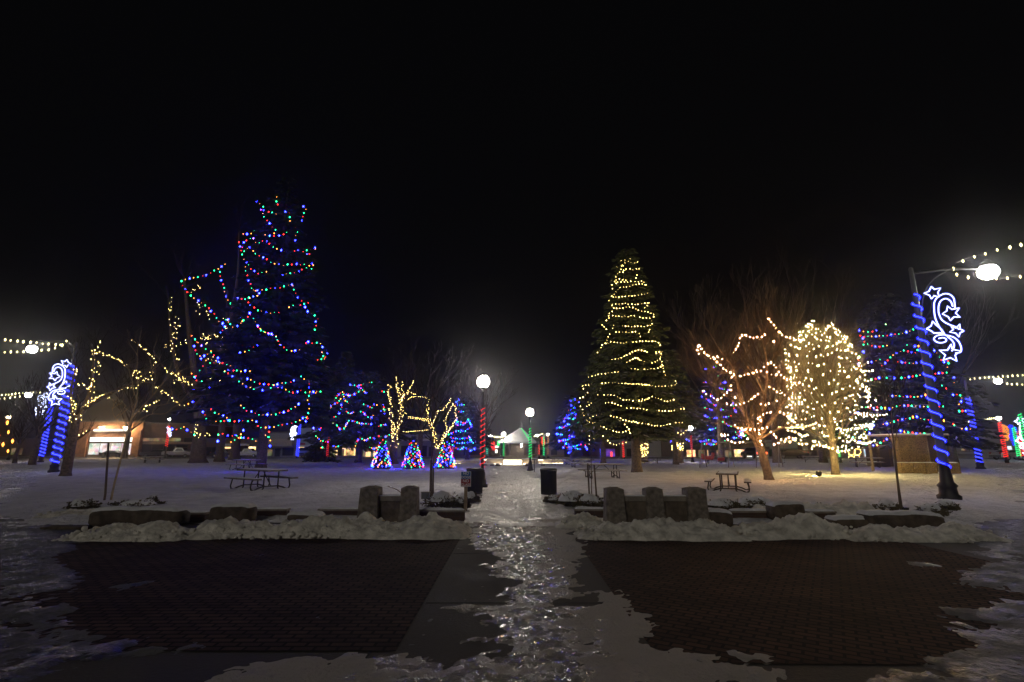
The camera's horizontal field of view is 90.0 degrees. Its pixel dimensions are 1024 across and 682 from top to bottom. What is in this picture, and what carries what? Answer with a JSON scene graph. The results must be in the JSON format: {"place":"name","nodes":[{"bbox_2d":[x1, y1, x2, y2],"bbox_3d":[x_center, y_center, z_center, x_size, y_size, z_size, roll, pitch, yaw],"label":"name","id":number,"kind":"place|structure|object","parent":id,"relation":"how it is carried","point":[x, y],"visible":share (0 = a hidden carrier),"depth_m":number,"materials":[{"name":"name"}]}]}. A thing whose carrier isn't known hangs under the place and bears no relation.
{"place":"outdoors","nodes":[
{"label":"outdoors","id":0,"kind":"place"},
{"bbox_2d":[0,459,501,525],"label":"lawn","id":1,"kind":"structure","parent":0,"point":[206,486],"depth_m":24.65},
{"bbox_2d":[1,397,49,462],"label":"bare tree","id":2,"kind":"object","parent":1,"relation":"on","point":[18,444],"visible":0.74,"depth_m":63.55,"materials":[{"name":"brown plant"}]},
{"bbox_2d":[4,354,87,464],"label":"bare tree","id":3,"kind":"object","parent":1,"relation":"on","point":[38,425],"visible":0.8,"depth_m":57.09,"materials":[{"name":"brown plant"}]},
{"bbox_2d":[26,341,77,472],"bbox_3d":[-35.319,4.833,38.583,4.032,9.871,0.700,0,-12,0],"label":"lamp post","id":4,"kind":"object","parent":1,"relation":"on","point":[54,466],"visible":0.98,"depth_m":38.36,"materials":[{"name":"grey metal"}]},
{"bbox_2d":[50,364,76,462],"bbox_3d":[-33.651,5.404,38.461,0.692,7.364,0.697,0,-12,0],"label":"rope light","id":5,"kind":"object","parent":4,"relation":"attached to","point":[62,422],"visible":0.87,"depth_m":38.16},
{"bbox_2d":[62,498,102,508],"bbox_3d":[-12.384,4.720,14.784,0.971,0.368,0.766,0,-12,0],"label":"snowy shrub","id":6,"kind":"object","parent":1,"relation":"on","point":[79,503],"visible":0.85,"depth_m":14.62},
{"bbox_2d":[32,508,189,517],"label":"snow bank","id":7,"kind":"structure","parent":1,"relation":"on","point":[50,514],"depth_m":13.28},
{"bbox_2d":[52,314,206,475],"bbox_3d":[-24.433,3.095,32.099,10.546,10.721,3.794,-3,-12,15],"label":"bare tree","id":8,"kind":"object","parent":1,"relation":"on","point":[69,455],"visible":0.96,"depth_m":32.36,"materials":[{"name":"brown plant"}]},
{"bbox_2d":[107,498,167,505],"bbox_3d":[-11.354,4.921,15.508,1.564,0.297,1.356,-5,-13,24],"label":"snowy shrub","id":9,"kind":"object","parent":1,"relation":"on","point":[141,502],"visible":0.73,"depth_m":15.26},
{"bbox_2d":[90,345,185,458],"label":"bare tree","id":10,"kind":"object","parent":1,"relation":"on","point":[126,449],"visible":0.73,"depth_m":89.07,"materials":[{"name":"brown plant"}]},
{"bbox_2d":[110,330,208,499],"bbox_3d":[-11.904,2.395,17.520,3.879,6.106,1.748,-5,-13,21],"label":"young tree","id":11,"kind":"object","parent":1,"relation":"on","point":[123,448],"visible":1,"depth_m":17.34,"materials":[{"name":"brown plant"}]},
{"bbox_2d":[103,190,267,462],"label":"bare tree","id":12,"kind":"object","parent":1,"relation":"on","point":[198,451],"visible":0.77,"depth_m":62.40,"materials":[{"name":"brown plant"}]},
{"bbox_2d":[187,260,237,461],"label":"bare tree","id":13,"kind":"object","parent":1,"relation":"on","point":[220,451],"visible":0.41,"depth_m":66.69,"materials":[{"name":"brown plant"}]},
{"bbox_2d":[212,267,263,459],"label":"bare tree","id":14,"kind":"object","parent":1,"relation":"on","point":[235,449],"visible":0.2,"depth_m":75.61,"materials":[{"name":"brown plant"}]},
{"bbox_2d":[171,176,345,467],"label":"spruce tree","id":15,"kind":"object","parent":1,"relation":"on","point":[267,360],"visible":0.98,"depth_m":44.50,"materials":[{"name":"green plant"}]},
{"bbox_2d":[169,201,327,442],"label":"light string","id":16,"kind":"object","parent":15,"relation":"attached to","point":[256,345],"visible":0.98,"depth_m":42.65,"materials":[{"name":"multicoloured plastic"}]},
{"bbox_2d":[224,468,297,490],"bbox_3d":[-10.791,5.923,22.011,2.520,0.890,1.912,-8,-14,35],"label":"picnic table","id":17,"kind":"object","parent":1,"relation":"on","point":[264,470],"visible":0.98,"depth_m":21.76,"materials":[{"name":"metal"}]},
{"bbox_2d":[301,427,342,461],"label":"spruce tree","id":18,"kind":"object","parent":1,"relation":"on","point":[315,454],"visible":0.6,"depth_m":65.25,"materials":[{"name":"green plant"}]},
{"bbox_2d":[306,350,373,455],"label":"spruce tree","id":19,"kind":"object","parent":1,"relation":"on","point":[338,379],"visible":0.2,"depth_m":76.70,"materials":[{"name":"green plant"}]},
{"bbox_2d":[287,371,418,461],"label":"spruce tree","id":20,"kind":"object","parent":1,"relation":"on","point":[353,406],"visible":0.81,"depth_m":62.43,"materials":[{"name":"green plant"}]},
{"bbox_2d":[370,435,390,468],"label":"spruce tree","id":21,"kind":"object","parent":1,"relation":"on","point":[381,453],"visible":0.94,"depth_m":42.73,"materials":[{"name":"green plant"}]},
{"bbox_2d":[368,353,426,463],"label":"bare tree","id":22,"kind":"object","parent":1,"relation":"on","point":[393,449],"visible":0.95,"depth_m":57.21,"materials":[{"name":"brown plant"}]},
{"bbox_2d":[401,435,422,468],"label":"spruce tree","id":23,"kind":"object","parent":1,"relation":"on","point":[412,451],"visible":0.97,"depth_m":42.72,"materials":[{"name":"green plant"}]},
{"bbox_2d":[385,334,476,462],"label":"bare tree","id":24,"kind":"object","parent":1,"relation":"on","point":[420,433],"visible":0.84,"depth_m":61.91,"materials":[{"name":"brown plant"}]},
{"bbox_2d":[402,369,459,495],"bbox_3d":[-2.865,3.105,17.558,1.985,4.728,1.269,-2,-12,8],"label":"young tree","id":25,"kind":"object","parent":1,"relation":"on","point":[432,395],"visible":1,"depth_m":17.74,"materials":[{"name":"brown plant"}]},
{"bbox_2d":[420,490,456,507],"bbox_3d":[-2.094,4.724,15.242,1.274,0.532,1.024,0,-12,0],"label":"snowy shrub","id":26,"kind":"object","parent":1,"relation":"on","point":[444,499],"visible":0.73,"depth_m":15.01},
{"bbox_2d":[412,374,475,463],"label":"bare tree","id":27,"kind":"object","parent":1,"relation":"on","point":[436,450],"visible":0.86,"depth_m":57.22,"materials":[{"name":"brown plant"}]},
{"bbox_2d":[434,437,454,468],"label":"spruce tree","id":28,"kind":"object","parent":1,"relation":"on","point":[446,463],"visible":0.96,"depth_m":42.68,"materials":[{"name":"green plant"}]},
{"bbox_2d":[440,397,495,459],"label":"spruce tree","id":29,"kind":"object","parent":1,"relation":"on","point":[474,435],"visible":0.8,"depth_m":68.50,"materials":[{"name":"green plant"}]},
{"bbox_2d":[466,468,483,493],"bbox_3d":[-1.479,5.549,20.331,0.684,0.980,0.684,0,-12,0],"label":"trash bin","id":30,"kind":"object","parent":1,"relation":"on","point":[477,480],"visible":0.74,"depth_m":20.10,"materials":[{"name":"black metal"}]},
{"bbox_2d":[452,367,518,462],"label":"bare tree","id":31,"kind":"object","parent":1,"relation":"on","point":[486,412],"visible":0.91,"depth_m":61.80,"materials":[{"name":"brown plant"}]},
{"bbox_2d":[0,458,1012,458],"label":"street","id":32,"kind":"structure","parent":0,"point":[446,458],"depth_m":90.03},
{"bbox_2d":[0,457,1021,457],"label":"sidewalk","id":33,"kind":"structure","parent":0,"point":[422,457],"depth_m":98.50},
{"bbox_2d":[0,449,1023,518],"bbox_3d":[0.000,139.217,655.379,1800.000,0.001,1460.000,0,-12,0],"label":"ground","id":34,"kind":"structure","parent":0,"point":[575,454],"depth_m":35.78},
{"bbox_2d":[0,438,66,455],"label":"shop building","id":35,"kind":"structure","parent":34,"relation":"on","point":[26,445],"depth_m":115.75,"materials":[{"name":"brick"}]},
{"bbox_2d":[74,421,155,456],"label":"shop building","id":36,"kind":"structure","parent":34,"relation":"on","point":[92,443],"depth_m":102.84,"materials":[{"name":"brick"}]},
{"bbox_2d":[87,443,131,454],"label":"window","id":37,"kind":"structure","parent":36,"relation":"in","point":[94,448],"depth_m":102.55,"materials":[{"name":"grey"}]},
{"bbox_2d":[141,423,232,456],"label":"shop building","id":38,"kind":"structure","parent":34,"relation":"on","point":[155,435],"depth_m":103.72,"materials":[{"name":"brick"}]},
{"bbox_2d":[141,444,187,451],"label":"window","id":39,"kind":"structure","parent":38,"relation":"in","point":[145,447],"depth_m":103.18,"materials":[{"name":"grey"}]},
{"bbox_2d":[206,438,269,456],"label":"building","id":40,"kind":"structure","parent":34,"relation":"on","point":[245,443],"depth_m":102.98,"materials":[{"name":"brick"}]},
{"bbox_2d":[257,506,290,515],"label":"wall","id":41,"kind":"structure","parent":34,"relation":"on","point":[266,511],"depth_m":13.07,"materials":[{"name":"stone"}]},
{"bbox_2d":[267,432,297,456],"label":"shop building","id":42,"kind":"structure","parent":34,"relation":"on","point":[280,444],"depth_m":102.40,"materials":[{"name":"grey"}]},
{"bbox_2d":[318,506,357,514],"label":"wall","id":43,"kind":"structure","parent":34,"relation":"on","point":[334,510],"depth_m":13.07,"materials":[{"name":"stone"}]},
{"bbox_2d":[329,443,378,456],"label":"shop building","id":44,"kind":"structure","parent":34,"relation":"on","point":[350,452],"depth_m":102.56,"materials":[{"name":"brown wood"}]},
{"bbox_2d":[386,433,451,456],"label":"shop building","id":45,"kind":"structure","parent":34,"relation":"on","point":[403,445],"depth_m":102.60,"materials":[{"name":"brown"}]},
{"bbox_2d":[451,445,488,456],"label":"shop building","id":46,"kind":"structure","parent":34,"relation":"on","point":[457,452],"depth_m":109.44,"materials":[{"name":"grey"}]},
{"bbox_2d":[0,519,1023,681],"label":"slush sheet","id":47,"kind":"object","parent":34,"relation":"on","point":[38,571],"visible":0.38,"depth_m":5.34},
{"bbox_2d":[582,442,619,456],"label":"shop building","id":48,"kind":"structure","parent":34,"relation":"on","point":[611,450],"depth_m":102.56,"materials":[{"name":"brick"}]},
{"bbox_2d":[607,439,660,456],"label":"shop building","id":49,"kind":"structure","parent":34,"relation":"on","point":[654,448],"depth_m":103.05,"materials":[{"name":"grey"}]},
{"bbox_2d":[661,438,769,456],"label":"shop building","id":50,"kind":"structure","parent":34,"relation":"on","point":[666,449],"depth_m":102.48,"materials":[{"name":"brick"}]},
{"bbox_2d":[728,508,767,517],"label":"wall","id":51,"kind":"structure","parent":34,"relation":"on","point":[748,513],"depth_m":12.75,"materials":[{"name":"stone"}]},
{"bbox_2d":[765,438,797,456],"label":"shop building","id":52,"kind":"structure","parent":34,"relation":"on","point":[789,443],"depth_m":103.08,"materials":[{"name":"grey"}]},
{"bbox_2d":[797,439,842,456],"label":"shop building","id":53,"kind":"structure","parent":34,"relation":"on","point":[805,445],"depth_m":102.80,"materials":[{"name":"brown wood"}]},
{"bbox_2d":[946,428,1004,457],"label":"shop building","id":54,"kind":"structure","parent":34,"relation":"on","point":[963,453],"depth_m":95.80,"materials":[{"name":"grey"}]},
{"bbox_2d":[0,0,1023,448],"label":"sky","id":55,"kind":"structure","parent":0,"point":[467,173],"materials":[{"name":"black"}]},
{"bbox_2d":[2,522,1023,681],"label":"plaza","id":56,"kind":"structure","parent":0,"point":[460,578],"depth_m":4.56,"materials":[{"name":"concrete"}]},
{"bbox_2d":[51,520,192,541],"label":"snow bank","id":57,"kind":"structure","parent":56,"relation":"on","point":[158,531],"depth_m":10.06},
{"bbox_2d":[88,505,189,526],"bbox_3d":[-8.651,4.075,11.914,2.143,0.460,0.570,0,-12,0],"label":"boulder","id":58,"kind":"object","parent":56,"relation":"on","point":[110,515],"visible":0.86,"depth_m":11.69,"materials":[{"name":"stone"}]},
{"bbox_2d":[0,538,459,650],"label":"brick paving","id":59,"kind":"structure","parent":56,"relation":"on","point":[237,594],"depth_m":6.37,"materials":[{"name":"brick"}]},
{"bbox_2d":[209,502,256,520],"bbox_3d":[-6.760,4.172,12.431,1.018,0.483,0.525,0,-12,0],"label":"boulder","id":60,"kind":"object","parent":56,"relation":"on","point":[241,511],"visible":0.84,"depth_m":12.23,"materials":[{"name":"stone"}]},
{"bbox_2d":[287,510,324,520],"bbox_3d":[-5.000,4.276,12.450,0.798,0.303,0.619,0,-12,0],"label":"boulder","id":61,"kind":"object","parent":56,"relation":"on","point":[297,514],"visible":0.71,"depth_m":12.26,"materials":[{"name":"stone"}]},
{"bbox_2d":[186,512,471,539],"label":"snow bank","id":62,"kind":"structure","parent":56,"relation":"on","point":[429,526],"depth_m":10.37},
{"bbox_2d":[357,485,419,521],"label":"stone wall","id":63,"kind":"structure","parent":56,"relation":"on","point":[374,501],"depth_m":12.25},
{"bbox_2d":[420,507,465,520],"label":"wall","id":64,"kind":"structure","parent":56,"relation":"on","point":[455,514],"depth_m":12.65,"materials":[{"name":"stone"}]},
{"bbox_2d":[205,519,786,681],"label":"ice sheet","id":65,"kind":"object","parent":56,"relation":"on","point":[549,640],"visible":0.38,"depth_m":4.52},
{"bbox_2d":[552,511,613,528],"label":"snow bank","id":66,"kind":"structure","parent":56,"relation":"on","point":[583,518],"depth_m":11.72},
{"bbox_2d":[603,486,709,523],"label":"stone wall","id":67,"kind":"structure","parent":56,"relation":"on","point":[688,504],"depth_m":11.80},
{"bbox_2d":[573,516,751,541],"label":"snow bank","id":68,"kind":"structure","parent":56,"relation":"on","point":[656,528],"depth_m":10.16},
{"bbox_2d":[708,508,732,525],"bbox_3d":[4.790,4.137,12.055,0.707,0.402,0.523,0,-12,0],"label":"boulder","id":69,"kind":"object","parent":56,"relation":"on","point":[720,516],"visible":0.66,"depth_m":11.83,"materials":[{"name":"stone"}]},
{"bbox_2d":[765,500,804,519],"bbox_3d":[6.740,4.203,12.637,0.810,0.520,0.576,0,-12,0],"label":"boulder","id":70,"kind":"object","parent":56,"relation":"on","point":[779,509],"visible":0.83,"depth_m":12.43,"materials":[{"name":"stone"}]},
{"bbox_2d":[572,534,1023,664],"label":"brick paving","id":71,"kind":"structure","parent":56,"relation":"on","point":[815,601],"depth_m":6.20,"materials":[{"name":"brick"}]},
{"bbox_2d":[724,512,852,540],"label":"snow bank","id":72,"kind":"structure","parent":71,"relation":"on","point":[804,526],"depth_m":10.30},
{"bbox_2d":[824,514,868,529],"bbox_3d":[7.526,4.048,11.458,0.913,0.322,0.535,0,-12,0],"label":"boulder","id":73,"kind":"object","parent":56,"relation":"on","point":[855,521],"visible":0.76,"depth_m":11.28,"materials":[{"name":"stone"}]},
{"bbox_2d":[856,509,944,527],"bbox_3d":[8.657,3.996,11.448,1.763,0.432,0.632,0,-12,0],"label":"boulder","id":74,"kind":"object","parent":56,"relation":"on","point":[907,518],"visible":0.8,"depth_m":11.19,"materials":[{"name":"stone"}]},
{"bbox_2d":[846,521,1013,542],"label":"snow bank","id":75,"kind":"structure","parent":56,"relation":"on","point":[951,532],"depth_m":10.01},
{"bbox_2d":[459,464,574,525],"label":"path","id":76,"kind":"structure","parent":0,"point":[512,492],"depth_m":16.55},
{"bbox_2d":[477,373,488,486],"bbox_3d":[-1.374,4.138,24.094,0.571,5.288,0.557,0,-12,0],"label":"lamp post","id":77,"kind":"object","parent":76,"relation":"on","point":[483,381],"visible":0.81,"depth_m":24.16,"materials":[{"name":"grey metal"}]},
{"bbox_2d":[540,468,556,494],"bbox_3d":[1.437,5.496,20.075,0.684,0.980,0.684,0,-12,0],"label":"trash bin","id":78,"kind":"object","parent":76,"relation":"on","point":[548,481],"visible":0.98,"depth_m":19.85,"materials":[{"name":"black metal"}]},
{"bbox_2d":[527,459,1023,526],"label":"lawn","id":79,"kind":"structure","parent":0,"point":[984,495],"depth_m":25.81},
{"bbox_2d":[498,420,536,458],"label":"bandstand","id":80,"kind":"structure","parent":79,"relation":"on","point":[516,442],"depth_m":77.32,"materials":[{"name":"grey"}]},
{"bbox_2d":[554,490,583,506],"bbox_3d":[1.822,4.855,15.806,1.092,0.495,0.850,0,-12,0],"label":"snowy shrub","id":81,"kind":"object","parent":79,"relation":"on","point":[570,498],"visible":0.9,"depth_m":15.64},
{"bbox_2d":[543,395,597,461],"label":"spruce tree","id":82,"kind":"object","parent":79,"relation":"on","point":[580,443],"visible":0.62,"depth_m":65.91,"materials":[{"name":"green plant"}]},
{"bbox_2d":[576,379,603,493],"bbox_3d":[2.804,3.369,17.938,1.177,4.367,0.643,9,-15,-38],"label":"young tree","id":83,"kind":"object","parent":79,"relation":"on","point":[590,423],"visible":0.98,"depth_m":18.02,"materials":[{"name":"brown plant"}]},
{"bbox_2d":[578,494,603,506],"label":"snowy shrub","id":84,"kind":"object","parent":79,"relation":"on","point":[588,500],"visible":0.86,"depth_m":15.15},
{"bbox_2d":[559,349,642,462],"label":"spruce tree","id":85,"kind":"object","parent":79,"relation":"on","point":[574,427],"visible":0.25,"depth_m":56.97,"materials":[{"name":"green plant"}]},
{"bbox_2d":[578,463,626,478],"bbox_3d":[5.246,7.578,29.865,2.475,0.874,1.878,1,-12,-4],"label":"picnic table","id":86,"kind":"object","parent":79,"relation":"on","point":[607,469],"visible":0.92,"depth_m":29.61,"materials":[{"name":"metal"}]},
{"bbox_2d":[578,248,694,472],"bbox_3d":[8.894,1.222,38.566,8.120,17.133,8.178,0,-12,0],"label":"spruce tree","id":87,"kind":"object","parent":79,"relation":"on","point":[633,374],"visible":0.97,"depth_m":37.10,"materials":[{"name":"green plant"}]},
{"bbox_2d":[580,268,682,444],"bbox_3d":[9.040,0.324,37.381,7.942,14.312,4.368,0,-12,0],"label":"light string","id":88,"kind":"object","parent":87,"relation":"attached to","point":[632,359],"visible":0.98,"depth_m":36.23,"materials":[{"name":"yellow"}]},
{"bbox_2d":[662,336,698,462],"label":"bare tree","id":89,"kind":"object","parent":79,"relation":"on","point":[680,452],"visible":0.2,"depth_m":61.18,"materials":[{"name":"brown plant"}]},
{"bbox_2d":[660,348,711,464],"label":"spruce tree","id":90,"kind":"object","parent":79,"relation":"on","point":[690,421],"visible":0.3,"depth_m":54.73,"materials":[{"name":"green plant"}]},
{"bbox_2d":[656,259,775,461],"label":"bare tree","id":91,"kind":"object","parent":79,"relation":"on","point":[721,450],"visible":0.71,"depth_m":64.47,"materials":[{"name":"brown plant"}]},
{"bbox_2d":[688,363,751,444],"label":"spruce tree","id":92,"kind":"object","parent":79,"relation":"on","point":[731,432],"visible":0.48,"depth_m":68.74,"materials":[{"name":"green plant"}]},
{"bbox_2d":[707,498,745,509],"bbox_3d":[5.960,4.602,14.386,1.126,0.408,0.898,0,-12,0],"label":"snowy shrub","id":93,"kind":"object","parent":79,"relation":"on","point":[725,503],"visible":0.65,"depth_m":14.17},
{"bbox_2d":[704,471,750,492],"bbox_3d":[8.930,5.787,21.125,1.707,0.794,2.250,-5,-13,24],"label":"picnic table","id":94,"kind":"object","parent":79,"relation":"on","point":[728,473],"visible":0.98,"depth_m":20.58,"materials":[{"name":"metal"}]},
{"bbox_2d":[699,442,784,467],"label":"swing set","id":95,"kind":"object","parent":79,"relation":"on","point":[742,455],"visible":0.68,"depth_m":46.84,"materials":[{"name":"brown metal"}]},
{"bbox_2d":[657,275,847,479],"bbox_3d":[13.844,1.693,29.049,10.578,12.276,6.413,0,-12,0],"label":"bare tree","id":96,"kind":"object","parent":79,"relation":"on","point":[755,436],"visible":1,"depth_m":29.01,"materials":[{"name":"brown plant"}]},
{"bbox_2d":[737,496,771,507],"bbox_3d":[6.890,4.595,14.394,1.351,0.425,1.083,0,-12,0],"label":"snowy shrub","id":97,"kind":"object","parent":79,"relation":"on","point":[748,502],"visible":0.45,"depth_m":14.27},
{"bbox_2d":[697,248,823,462],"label":"bare tree","id":98,"kind":"object","parent":79,"relation":"on","point":[775,448],"visible":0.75,"depth_m":61.94,"materials":[{"name":"brown plant"}]},
{"bbox_2d":[741,253,873,462],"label":"bare tree","id":99,"kind":"object","parent":79,"relation":"on","point":[823,458],"visible":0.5,"depth_m":60.99,"materials":[{"name":"brown plant"}]},
{"bbox_2d":[752,499,888,514],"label":"snow bank","id":100,"kind":"structure","parent":79,"relation":"on","point":[844,506],"depth_m":13.33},
{"bbox_2d":[768,306,876,474],"bbox_3d":[21.355,3.316,34.781,6.359,11.382,7.163,0,-12,0],"label":"bare tree","id":101,"kind":"object","parent":79,"relation":"on","point":[830,426],"visible":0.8,"depth_m":34.16,"materials":[{"name":"brown plant"}]},
{"bbox_2d":[865,445,893,466],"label":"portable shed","id":102,"kind":"structure","parent":79,"relation":"on","point":[885,453],"depth_m":47.65,"materials":[{"name":"brown wood"}]},
{"bbox_2d":[872,498,903,510],"bbox_3d":[10.329,4.553,14.123,0.803,0.400,0.704,8,-14,-34],"label":"snowy shrub","id":103,"kind":"object","parent":79,"relation":"on","point":[884,504],"visible":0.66,"depth_m":14.01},
{"bbox_2d":[852,330,924,506],"bbox_3d":[10.894,2.256,14.592,2.562,5.172,1.551,3,-12,-13],"label":"young tree","id":104,"kind":"object","parent":79,"relation":"on","point":[887,394],"visible":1,"depth_m":14.79,"materials":[{"name":"brown plant"}]},
{"bbox_2d":[865,434,949,471],"bbox_3d":[29.127,8.257,37.629,3.778,2.778,3.374,0,-12,0],"label":"shelter","id":105,"kind":"object","parent":79,"relation":"on","point":[914,447],"visible":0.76,"depth_m":36.32,"materials":[{"name":"brown wood"}]},
{"bbox_2d":[816,293,1007,452],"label":"spruce tree","id":106,"kind":"object","parent":79,"relation":"on","point":[857,427],"visible":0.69,"depth_m":45.88,"materials":[{"name":"green plant"}]},
{"bbox_2d":[915,502,952,516],"bbox_3d":[10.792,4.362,13.174,0.841,0.380,0.727,0,-12,0],"label":"snowy shrub","id":107,"kind":"object","parent":79,"relation":"on","point":[931,507],"visible":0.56,"depth_m":13.09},
{"bbox_2d":[850,255,1019,462],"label":"bare tree","id":108,"kind":"object","parent":79,"relation":"on","point":[952,451],"visible":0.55,"depth_m":56.45,"materials":[{"name":"brown plant"}]},
{"bbox_2d":[908,261,999,499],"bbox_3d":[16.420,1.226,18.421,3.561,8.659,0.700,0,-12,0],"label":"lamp post","id":109,"kind":"object","parent":79,"relation":"on","point":[947,485],"visible":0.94,"depth_m":18.27,"materials":[{"name":"grey metal"}]},
{"bbox_2d":[911,293,951,468],"bbox_3d":[14.989,1.342,18.396,0.407,6.339,0.417,0,-12,0],"label":"rope light","id":110,"kind":"object","parent":109,"relation":"attached to","point":[932,377],"visible":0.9,"depth_m":18.27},
{"bbox_2d":[924,286,963,360],"bbox_3d":[15.758,-0.646,18.691,1.424,2.862,0.092,0,-12,0],"label":"star decoration","id":111,"kind":"object","parent":109,"relation":"attached to","point":[942,331],"visible":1,"depth_m":18.66,"materials":[{"name":"white plastic"}]},
{"bbox_2d":[963,377,1001,468],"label":"lamp post","id":112,"kind":"object","parent":79,"relation":"on","point":[997,380],"visible":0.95,"depth_m":43.52,"materials":[{"name":"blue metal"}]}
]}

